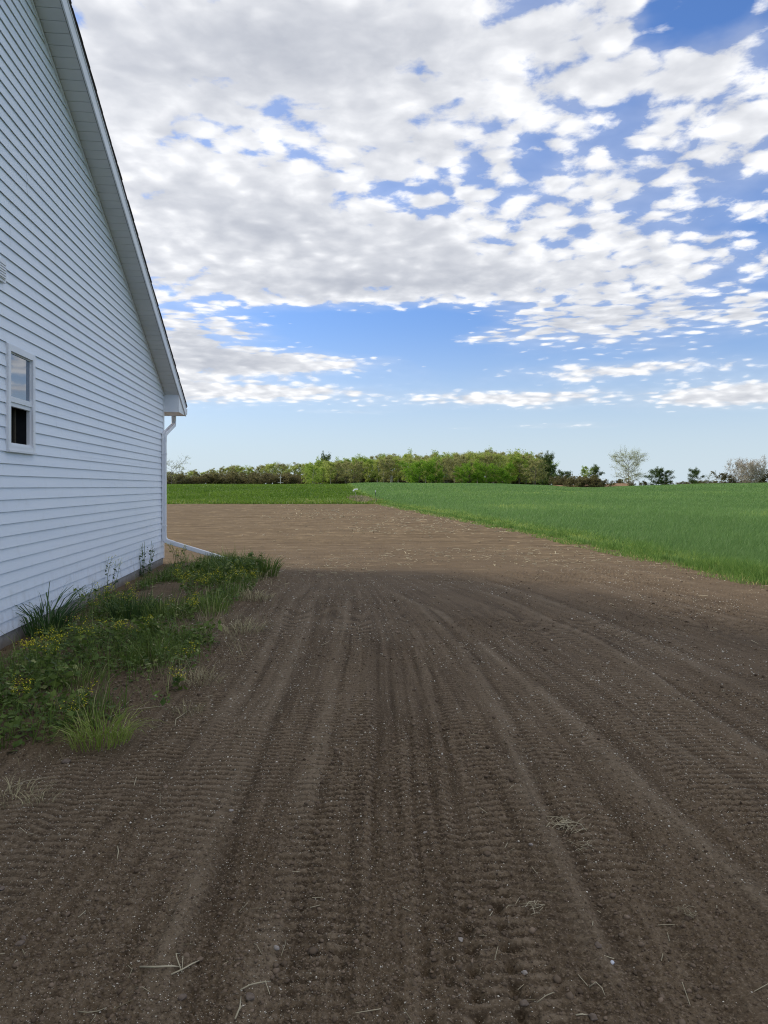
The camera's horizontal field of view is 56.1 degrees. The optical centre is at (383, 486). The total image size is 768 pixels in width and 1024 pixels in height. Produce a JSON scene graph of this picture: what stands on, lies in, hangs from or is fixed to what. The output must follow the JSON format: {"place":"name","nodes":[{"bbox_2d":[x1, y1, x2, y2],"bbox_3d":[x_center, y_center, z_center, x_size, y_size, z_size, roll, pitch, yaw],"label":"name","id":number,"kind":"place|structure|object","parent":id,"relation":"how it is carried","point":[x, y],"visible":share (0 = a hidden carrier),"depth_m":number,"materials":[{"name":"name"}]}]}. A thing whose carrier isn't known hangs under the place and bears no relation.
{"place":"outdoors","nodes":[
{"label":"outdoors","id":0,"kind":"place"},
{"bbox_2d":[167,483,478,503],"bbox_3d":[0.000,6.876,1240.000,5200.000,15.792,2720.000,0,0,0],"label":"ground","id":1,"kind":"structure","parent":0,"point":[272,492],"depth_m":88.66,"materials":[{"name":"green plant"}]},
{"bbox_2d":[167,455,190,483],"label":"bare tree","id":2,"kind":"object","parent":1,"relation":"on","point":[175,475],"visible":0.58,"depth_m":330.09,"materials":[{"name":"grey plant"}]},
{"bbox_2d":[174,474,193,483],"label":"brush","id":3,"kind":"object","parent":1,"relation":"on","point":[183,481],"visible":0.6,"depth_m":397.48,"materials":[{"name":"brown plant"}]},
{"bbox_2d":[194,470,212,483],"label":"brush","id":4,"kind":"object","parent":1,"relation":"on","point":[208,476],"visible":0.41,"depth_m":399.55,"materials":[{"name":"brown plant"}]},
{"bbox_2d":[213,472,243,483],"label":"brush","id":5,"kind":"object","parent":1,"relation":"on","point":[234,476],"visible":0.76,"depth_m":392.15,"materials":[{"name":"brown plant"}]},
{"bbox_2d":[243,475,264,483],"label":"brush","id":6,"kind":"object","parent":1,"relation":"on","point":[256,479],"visible":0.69,"depth_m":391.92,"materials":[{"name":"green plant"}]},
{"bbox_2d":[260,474,284,483],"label":"brush","id":7,"kind":"object","parent":1,"relation":"on","point":[269,479],"visible":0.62,"depth_m":398.54,"materials":[{"name":"brown plant"}]},
{"bbox_2d":[279,470,304,483],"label":"brush","id":8,"kind":"object","parent":1,"relation":"on","point":[289,479],"visible":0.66,"depth_m":398.98,"materials":[{"name":"brown plant"}]},
{"bbox_2d":[305,465,322,483],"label":"leafy tree","id":9,"kind":"object","parent":1,"relation":"on","point":[311,471],"visible":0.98,"depth_m":291.63,"materials":[{"name":"green plant"}]},
{"bbox_2d":[321,460,336,483],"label":"budding tree","id":10,"kind":"object","parent":1,"relation":"on","point":[330,466],"visible":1,"depth_m":313.35,"materials":[{"name":"green plant"}]},
{"bbox_2d":[328,461,345,483],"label":"russet tree","id":11,"kind":"object","parent":1,"relation":"on","point":[338,465],"visible":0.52,"depth_m":327.91,"materials":[{"name":"green plant"}]},
{"bbox_2d":[336,461,355,483],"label":"russet tree","id":12,"kind":"object","parent":1,"relation":"on","point":[346,469],"visible":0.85,"depth_m":311.25,"materials":[{"name":"green plant"}]},
{"bbox_2d":[344,463,362,482],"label":"tree","id":13,"kind":"object","parent":1,"relation":"on","point":[355,474],"visible":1,"depth_m":306.43,"materials":[{"name":"green plant"}]},
{"bbox_2d":[354,460,367,482],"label":"tree","id":14,"kind":"object","parent":1,"relation":"on","point":[361,466],"visible":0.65,"depth_m":312.18,"materials":[{"name":"green plant"}]},
{"bbox_2d":[361,463,371,481],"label":"budding tree","id":15,"kind":"object","parent":1,"relation":"on","point":[366,476],"visible":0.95,"depth_m":315.44,"materials":[{"name":"green plant"}]},
{"bbox_2d":[372,458,384,481],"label":"budding tree","id":16,"kind":"object","parent":1,"relation":"on","point":[377,478],"visible":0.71,"depth_m":312.87,"materials":[{"name":"green plant"}]},
{"bbox_2d":[377,458,391,481],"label":"russet tree","id":17,"kind":"object","parent":1,"relation":"on","point":[381,464],"visible":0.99,"depth_m":299.93,"materials":[{"name":"green plant"}]},
{"bbox_2d":[383,455,400,481],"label":"russet tree","id":18,"kind":"object","parent":1,"relation":"on","point":[391,463],"visible":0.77,"depth_m":303.36,"materials":[{"name":"green plant"}]},
{"bbox_2d":[391,458,404,482],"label":"budding tree","id":19,"kind":"object","parent":1,"relation":"on","point":[396,478],"visible":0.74,"depth_m":305.51,"materials":[{"name":"green plant"}]},
{"bbox_2d":[399,456,415,482],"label":"budding tree","id":20,"kind":"object","parent":1,"relation":"on","point":[405,459],"visible":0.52,"depth_m":313.43,"materials":[{"name":"green plant"}]},
{"bbox_2d":[395,457,439,482],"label":"bush","id":21,"kind":"object","parent":1,"relation":"on","point":[415,477],"visible":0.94,"depth_m":282.94,"materials":[{"name":"green plant"}]},
{"bbox_2d":[428,462,447,482],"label":"bush","id":22,"kind":"object","parent":1,"relation":"on","point":[434,470],"visible":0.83,"depth_m":283.76,"materials":[{"name":"green plant"}]},
{"bbox_2d":[438,458,453,482],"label":"russet tree","id":23,"kind":"object","parent":1,"relation":"on","point":[446,464],"visible":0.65,"depth_m":300.19,"materials":[{"name":"green plant"}]},
{"bbox_2d":[447,459,459,482],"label":"russet tree","id":24,"kind":"object","parent":1,"relation":"on","point":[457,463],"visible":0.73,"depth_m":295.49,"materials":[{"name":"green plant"}]},
{"bbox_2d":[454,453,473,481],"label":"russet tree","id":25,"kind":"object","parent":1,"relation":"on","point":[461,458],"visible":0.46,"depth_m":306.71,"materials":[{"name":"green plant"}]},
{"bbox_2d":[451,459,482,482],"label":"bush","id":26,"kind":"object","parent":1,"relation":"on","point":[464,477],"visible":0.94,"depth_m":283.28,"materials":[{"name":"green plant"}]},
{"bbox_2d":[468,451,483,482],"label":"budding tree","id":27,"kind":"object","parent":1,"relation":"on","point":[477,457],"visible":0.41,"depth_m":314.64,"materials":[{"name":"green plant"}]},
{"bbox_2d":[473,461,501,482],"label":"bush","id":28,"kind":"object","parent":1,"relation":"on","point":[489,472],"visible":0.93,"depth_m":283.61,"materials":[{"name":"green plant"}]},
{"bbox_2d":[480,454,497,479],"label":"russet tree","id":29,"kind":"object","parent":1,"relation":"on","point":[484,460],"visible":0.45,"depth_m":312.72,"materials":[{"name":"green plant"}]},
{"bbox_2d":[486,452,505,483],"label":"budding tree","id":30,"kind":"object","parent":1,"relation":"on","point":[498,461],"visible":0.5,"depth_m":314.21,"materials":[{"name":"green plant"}]},
{"bbox_2d":[494,459,517,483],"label":"bush","id":31,"kind":"object","parent":1,"relation":"on","point":[505,476],"visible":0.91,"depth_m":283.49,"materials":[{"name":"green plant"}]},
{"bbox_2d":[509,452,530,483],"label":"leafy tree","id":32,"kind":"object","parent":1,"relation":"on","point":[517,472],"visible":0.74,"depth_m":322.17,"materials":[{"name":"green plant"}]},
{"bbox_2d":[514,454,535,481],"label":"russet tree","id":33,"kind":"object","parent":1,"relation":"on","point":[522,477],"visible":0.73,"depth_m":321.36,"materials":[{"name":"green plant"}]},
{"bbox_2d":[517,458,548,484],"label":"russet tree","id":34,"kind":"object","parent":1,"relation":"on","point":[536,472],"visible":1,"depth_m":287.24,"materials":[{"name":"green plant"}]},
{"bbox_2d":[531,450,555,484],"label":"dark tree","id":35,"kind":"object","parent":1,"relation":"on","point":[548,459],"visible":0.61,"depth_m":299.47,"materials":[{"name":"green plant"}]},
{"bbox_2d":[542,462,557,484],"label":"dark tree","id":36,"kind":"object","parent":1,"relation":"on","point":[553,469],"visible":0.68,"depth_m":295.07,"materials":[{"name":"green plant"}]},
{"bbox_2d":[348,482,767,577],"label":"wheat","id":37,"kind":"object","parent":1,"relation":"on","point":[728,520],"visible":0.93,"depth_m":43.94,"materials":[{"name":"green plant"}]},
{"bbox_2d":[548,475,568,484],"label":"brush","id":38,"kind":"object","parent":1,"relation":"on","point":[556,482],"visible":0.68,"depth_m":265.34,"materials":[{"name":"brown plant"}]},
{"bbox_2d":[553,469,572,484],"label":"dark tree","id":39,"kind":"object","parent":1,"relation":"on","point":[562,474],"visible":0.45,"depth_m":269.68,"materials":[{"name":"green plant"}]},
{"bbox_2d":[370,499,767,587],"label":"verge grass","id":40,"kind":"structure","parent":1,"relation":"on","point":[747,573],"depth_m":17.54,"materials":[{"name":"green plant"}]},
{"bbox_2d":[561,476,582,486],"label":"brush","id":41,"kind":"object","parent":1,"relation":"on","point":[572,480],"visible":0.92,"depth_m":253.39,"materials":[{"name":"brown plant"}]},
{"bbox_2d":[579,466,592,476],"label":"leafy tree","id":42,"kind":"object","parent":1,"relation":"on","point":[584,471],"visible":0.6,"depth_m":269.74,"materials":[{"name":"green plant"}]},
{"bbox_2d":[574,476,602,486],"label":"brush","id":43,"kind":"object","parent":1,"relation":"on","point":[582,483],"visible":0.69,"depth_m":250.57,"materials":[{"name":"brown plant"}]},
{"bbox_2d":[586,464,604,476],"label":"leafy tree","id":44,"kind":"object","parent":1,"relation":"on","point":[595,468],"visible":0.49,"depth_m":271.62,"materials":[{"name":"green plant"}]},
{"bbox_2d":[582,476,609,486],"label":"brush","id":45,"kind":"object","parent":1,"relation":"on","point":[594,483],"visible":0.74,"depth_m":248.65,"materials":[{"name":"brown plant"}]},
{"bbox_2d":[608,446,648,483],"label":"spreading tree","id":46,"kind":"object","parent":1,"relation":"on","point":[629,478],"visible":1,"depth_m":261.98,"materials":[{"name":"green plant"}]},
{"bbox_2d":[642,466,664,484],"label":"dark tree","id":47,"kind":"object","parent":1,"relation":"on","point":[656,472],"visible":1,"depth_m":249.12,"materials":[{"name":"green plant"}]},
{"bbox_2d":[658,469,674,484],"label":"dark tree","id":48,"kind":"object","parent":1,"relation":"on","point":[665,474],"visible":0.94,"depth_m":249.58,"materials":[{"name":"green plant"}]},
{"bbox_2d":[687,467,705,483],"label":"dark tree","id":49,"kind":"object","parent":1,"relation":"on","point":[695,472],"visible":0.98,"depth_m":249.81,"materials":[{"name":"green plant"}]},
{"bbox_2d":[711,470,737,483],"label":"brush","id":50,"kind":"object","parent":1,"relation":"on","point":[723,477],"visible":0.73,"depth_m":259.62,"materials":[{"name":"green plant"}]},
{"bbox_2d":[723,454,767,482],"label":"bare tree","id":51,"kind":"object","parent":1,"relation":"on","point":[743,476],"visible":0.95,"depth_m":254.26,"materials":[{"name":"grey plant"}]},
{"bbox_2d":[747,469,767,482],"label":"brush","id":52,"kind":"object","parent":1,"relation":"on","point":[764,478],"visible":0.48,"depth_m":257.11,"materials":[{"name":"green plant"}]},
{"bbox_2d":[347,494,375,503],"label":"dead grass","id":53,"kind":"structure","parent":0,"point":[361,498],"depth_m":75.50,"materials":[{"name":"beige plant"}]},
{"bbox_2d":[0,504,767,1023],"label":"soil","id":54,"kind":"structure","parent":0,"point":[228,526],"depth_m":3.91,"materials":[{"name":"brown soil"}]},
{"bbox_2d":[0,715,30,735],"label":"broadleaf plant","id":55,"kind":"object","parent":54,"relation":"on","point":[13,723],"visible":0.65,"depth_m":4.63,"materials":[{"name":"green plant"}]},
{"bbox_2d":[12,673,36,717],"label":"yellow flower weed","id":56,"kind":"object","parent":54,"relation":"on","point":[24,698],"visible":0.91,"depth_m":5.04,"materials":[{"name":"green plant"}]},
{"bbox_2d":[0,668,50,702],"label":"leafy weed","id":57,"kind":"object","parent":54,"relation":"on","point":[19,686],"visible":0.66,"depth_m":5.39,"materials":[{"name":"green plant"}]},
{"bbox_2d":[0,771,55,808],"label":"dry grass tuft","id":58,"kind":"object","parent":54,"relation":"on","point":[9,788],"visible":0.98,"depth_m":3.86,"materials":[{"name":"beige plant"}]},
{"bbox_2d":[14,783,67,806],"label":"dry grass tuft","id":59,"kind":"object","parent":54,"relation":"on","point":[35,797],"visible":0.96,"depth_m":3.76,"materials":[{"name":"beige plant"}]},
{"bbox_2d":[18,627,67,679],"bbox_3d":[-2.880,1.396,6.024,0.386,0.437,0.368,0,0,20],"label":"yellow flower weed","id":60,"kind":"object","parent":54,"relation":"on","point":[54,647],"visible":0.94,"depth_m":6.03,"materials":[{"name":"green plant"}]},
{"bbox_2d":[20,650,87,691],"bbox_3d":[-2.615,1.468,5.708,0.443,0.318,0.561,0,0,0],"label":"leafy weed","id":61,"kind":"object","parent":54,"relation":"on","point":[72,665],"visible":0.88,"depth_m":5.69,"materials":[{"name":"green plant"}]},
{"bbox_2d":[24,679,100,713],"bbox_3d":[-2.317,1.509,5.166,0.534,0.249,0.406,0,0,0],"label":"leafy weed","id":62,"kind":"object","parent":54,"relation":"on","point":[45,699],"visible":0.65,"depth_m":5.15,"materials":[{"name":"green plant"}]},
{"bbox_2d":[5,580,127,638],"bbox_3d":[-3.869,1.370,8.199,1.914,0.630,1.931,0,0,0],"label":"grass tuft","id":63,"kind":"object","parent":54,"relation":"on","point":[53,618],"visible":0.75,"depth_m":8.12,"materials":[{"name":"green plant"}]},
{"bbox_2d":[54,694,86,727],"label":"yellow flower weed","id":64,"kind":"object","parent":54,"relation":"on","point":[74,711],"visible":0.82,"depth_m":4.80,"materials":[{"name":"green plant"}]},
{"bbox_2d":[41,660,124,688],"bbox_3d":[-2.482,1.520,5.880,0.661,0.189,0.728,0,0,0],"label":"grass tuft","id":65,"kind":"object","parent":54,"relation":"on","point":[88,675],"visible":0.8,"depth_m":5.90,"materials":[{"name":"green plant"}]},
{"bbox_2d":[73,581,95,610],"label":"leafy shoot","id":66,"kind":"object","parent":54,"relation":"on","point":[81,596],"visible":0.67,"depth_m":9.61,"materials":[{"name":"green plant"}]},
{"bbox_2d":[66,615,106,658],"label":"yellow flower weed","id":67,"kind":"object","parent":54,"relation":"on","point":[81,637],"visible":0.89,"depth_m":6.66,"materials":[{"name":"green plant"}]},
{"bbox_2d":[27,701,160,752],"bbox_3d":[-1.815,1.506,4.576,0.957,0.258,0.884,0,0,0],"label":"grass tuft","id":68,"kind":"object","parent":54,"relation":"on","point":[98,736],"visible":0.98,"depth_m":4.56,"materials":[{"name":"green plant"}]},
{"bbox_2d":[85,580,137,621],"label":"yellow flower weed","id":69,"kind":"object","parent":54,"relation":"on","point":[112,597],"visible":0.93,"depth_m":8.60,"materials":[{"name":"green plant"}]},
{"bbox_2d":[0,0,223,649],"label":"house","id":70,"kind":"structure","parent":54,"relation":"on","point":[91,393],"depth_m":9.37,"materials":[{"name":"plastic"}]},
{"bbox_2d":[5,342,36,454],"bbox_3d":[-4.160,-0.940,7.899,0.405,1.148,0.813,0,0,-6],"label":"window","id":71,"kind":"structure","parent":70,"relation":"in","point":[20,368],"depth_m":8.04,"materials":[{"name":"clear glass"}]},
{"bbox_2d":[104,555,120,593],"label":"yellow flower weed","id":72,"kind":"object","parent":54,"relation":"on","point":[113,574],"visible":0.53,"depth_m":11.13,"materials":[{"name":"green plant"}]},
{"bbox_2d":[104,617,143,650],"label":"yellow flower weed","id":73,"kind":"object","parent":54,"relation":"on","point":[118,635],"visible":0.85,"depth_m":7.06,"materials":[{"name":"green plant"}]},
{"bbox_2d":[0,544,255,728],"bbox_3d":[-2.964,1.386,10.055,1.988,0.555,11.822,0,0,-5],"label":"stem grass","id":74,"kind":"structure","parent":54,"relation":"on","point":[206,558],"depth_m":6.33,"materials":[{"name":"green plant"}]},
{"bbox_2d":[0,549,262,751],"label":"ground weeds","id":75,"kind":"object","parent":54,"relation":"on","point":[10,714],"visible":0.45,"depth_m":6.63,"materials":[{"name":"green plant"}]},
{"bbox_2d":[99,588,164,621],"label":"grass tuft","id":76,"kind":"object","parent":54,"relation":"on","point":[135,606],"visible":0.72,"depth_m":8.65,"materials":[{"name":"green plant"}]},
{"bbox_2d":[130,609,164,645],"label":"leafy weed","id":77,"kind":"object","parent":54,"relation":"on","point":[151,621],"visible":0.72,"depth_m":7.38,"materials":[{"name":"green plant"}]},
{"bbox_2d":[139,541,156,576],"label":"leafy shoot","id":78,"kind":"object","parent":54,"relation":"on","point":[143,565],"visible":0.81,"depth_m":13.54,"materials":[{"name":"green plant"}]},
{"bbox_2d":[110,637,192,666],"bbox_3d":[-2.155,1.508,6.695,0.834,0.222,0.839,0,0,0],"label":"grass tuft","id":79,"kind":"object","parent":54,"relation":"on","point":[136,650],"visible":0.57,"depth_m":6.67,"materials":[{"name":"green plant"}]},
{"bbox_2d":[18,566,285,761],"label":"dead stalks","id":80,"kind":"object","parent":54,"relation":"on","point":[222,615],"visible":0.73,"depth_m":8.09,"materials":[{"name":"brown plant"}]},
{"bbox_2d":[136,592,198,620],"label":"grass tuft","id":81,"kind":"object","parent":54,"relation":"on","point":[161,605],"visible":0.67,"depth_m":8.68,"materials":[{"name":"green plant"}]},
{"bbox_2d":[139,953,199,974],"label":"dry stalk","id":82,"kind":"object","parent":54,"relation":"on","point":[170,965],"visible":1,"depth_m":2.45,"materials":[{"name":"plant"}]},
{"bbox_2d":[166,542,186,566],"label":"yellow flower weed","id":83,"kind":"object","parent":54,"relation":"on","point":[185,546],"visible":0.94,"depth_m":14.70,"materials":[{"name":"green plant"}]},
{"bbox_2d":[170,666,187,690],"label":"yellow flower weed","id":84,"kind":"object","parent":54,"relation":"on","point":[178,679],"visible":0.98,"depth_m":5.80,"materials":[{"name":"green plant"}]},
{"bbox_2d":[168,642,198,666],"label":"yellow flower weed","id":85,"kind":"object","parent":54,"relation":"on","point":[187,654],"visible":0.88,"depth_m":6.51,"materials":[{"name":"green plant"}]},
{"bbox_2d":[168,592,203,620],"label":"yellow flower weed","id":86,"kind":"object","parent":54,"relation":"on","point":[188,601],"visible":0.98,"depth_m":8.56,"materials":[{"name":"green plant"}]},
{"bbox_2d":[164,698,211,717],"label":"dry grass tuft","id":87,"kind":"object","parent":54,"relation":"on","point":[185,710],"visible":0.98,"depth_m":5.25,"materials":[{"name":"beige plant"}]},
{"bbox_2d":[178,560,210,574],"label":"leafy weed","id":88,"kind":"object","parent":54,"relation":"on","point":[204,563],"visible":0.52,"depth_m":13.08,"materials":[{"name":"green plant"}]},
{"bbox_2d":[169,666,228,687],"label":"dry grass tuft","id":89,"kind":"object","parent":54,"relation":"on","point":[199,678],"visible":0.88,"depth_m":6.08,"materials":[{"name":"beige plant"}]},
{"bbox_2d":[180,613,222,643],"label":"leafy weed","id":90,"kind":"object","parent":54,"relation":"on","point":[220,627],"visible":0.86,"depth_m":7.41,"materials":[{"name":"green plant"}]},
{"bbox_2d":[172,562,237,597],"bbox_3d":[-2.568,1.377,10.391,0.898,0.509,0.836,0,0,-22],"label":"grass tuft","id":91,"kind":"object","parent":54,"relation":"on","point":[183,580],"visible":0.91,"depth_m":10.38,"materials":[{"name":"green plant"}]},
{"bbox_2d":[187,561,231,578],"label":"leafy weed","id":92,"kind":"object","parent":54,"relation":"on","point":[211,567],"visible":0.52,"depth_m":12.59,"materials":[{"name":"green plant"}]},
{"bbox_2d":[190,587,236,616],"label":"grass tuft","id":93,"kind":"object","parent":54,"relation":"on","point":[219,607],"visible":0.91,"depth_m":8.99,"materials":[{"name":"green plant"}]},
{"bbox_2d":[192,568,239,586],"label":"leafy weed","id":94,"kind":"object","parent":54,"relation":"on","point":[218,579],"visible":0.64,"depth_m":11.59,"materials":[{"name":"green plant"}]},
{"bbox_2d":[204,558,265,576],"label":"grass tuft","id":95,"kind":"object","parent":54,"relation":"on","point":[236,565],"visible":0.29,"depth_m":12.94,"materials":[{"name":"green plant"}]},
{"bbox_2d":[212,619,269,634],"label":"dry grass tuft","id":96,"kind":"object","parent":54,"relation":"on","point":[248,626],"visible":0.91,"depth_m":8.20,"materials":[{"name":"beige plant"}]},
{"bbox_2d":[225,558,261,578],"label":"leafy weed","id":97,"kind":"object","parent":54,"relation":"on","point":[241,565],"visible":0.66,"depth_m":12.48,"materials":[{"name":"green plant"}]},
{"bbox_2d":[235,567,258,589],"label":"yellow flower weed","id":98,"kind":"object","parent":54,"relation":"on","point":[248,576],"visible":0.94,"depth_m":11.42,"materials":[{"name":"green plant"}]},
{"bbox_2d":[230,551,266,568],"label":"leafy weed","id":99,"kind":"object","parent":54,"relation":"on","point":[248,555],"visible":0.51,"depth_m":13.37,"materials":[{"name":"green plant"}]},
{"bbox_2d":[234,589,277,601],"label":"dry grass tuft","id":100,"kind":"object","parent":54,"relation":"on","point":[257,595],"visible":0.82,"depth_m":10.55,"materials":[{"name":"beige plant"}]},
{"bbox_2d":[240,553,283,577],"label":"grass tuft","id":101,"kind":"object","parent":54,"relation":"on","point":[265,569],"visible":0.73,"depth_m":13.17,"materials":[{"name":"green plant"}]},
{"bbox_2d":[0,546,767,1023],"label":"chaff","id":102,"kind":"object","parent":54,"relation":"on","point":[368,786],"visible":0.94,"depth_m":4.03,"materials":[{"name":"beige plant"}]},
{"bbox_2d":[0,504,767,1020],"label":"straw litter","id":103,"kind":"object","parent":54,"relation":"on","point":[460,646],"visible":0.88,"depth_m":15.51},
{"bbox_2d":[546,816,586,832],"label":"straw clump","id":104,"kind":"object","parent":54,"relation":"on","point":[563,821],"visible":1,"depth_m":3.51,"materials":[{"name":"beige plant"}]},
{"bbox_2d":[71,0,767,485],"label":"sky","id":105,"kind":"structure","parent":0,"point":[367,228],"materials":[{"name":"blue"}]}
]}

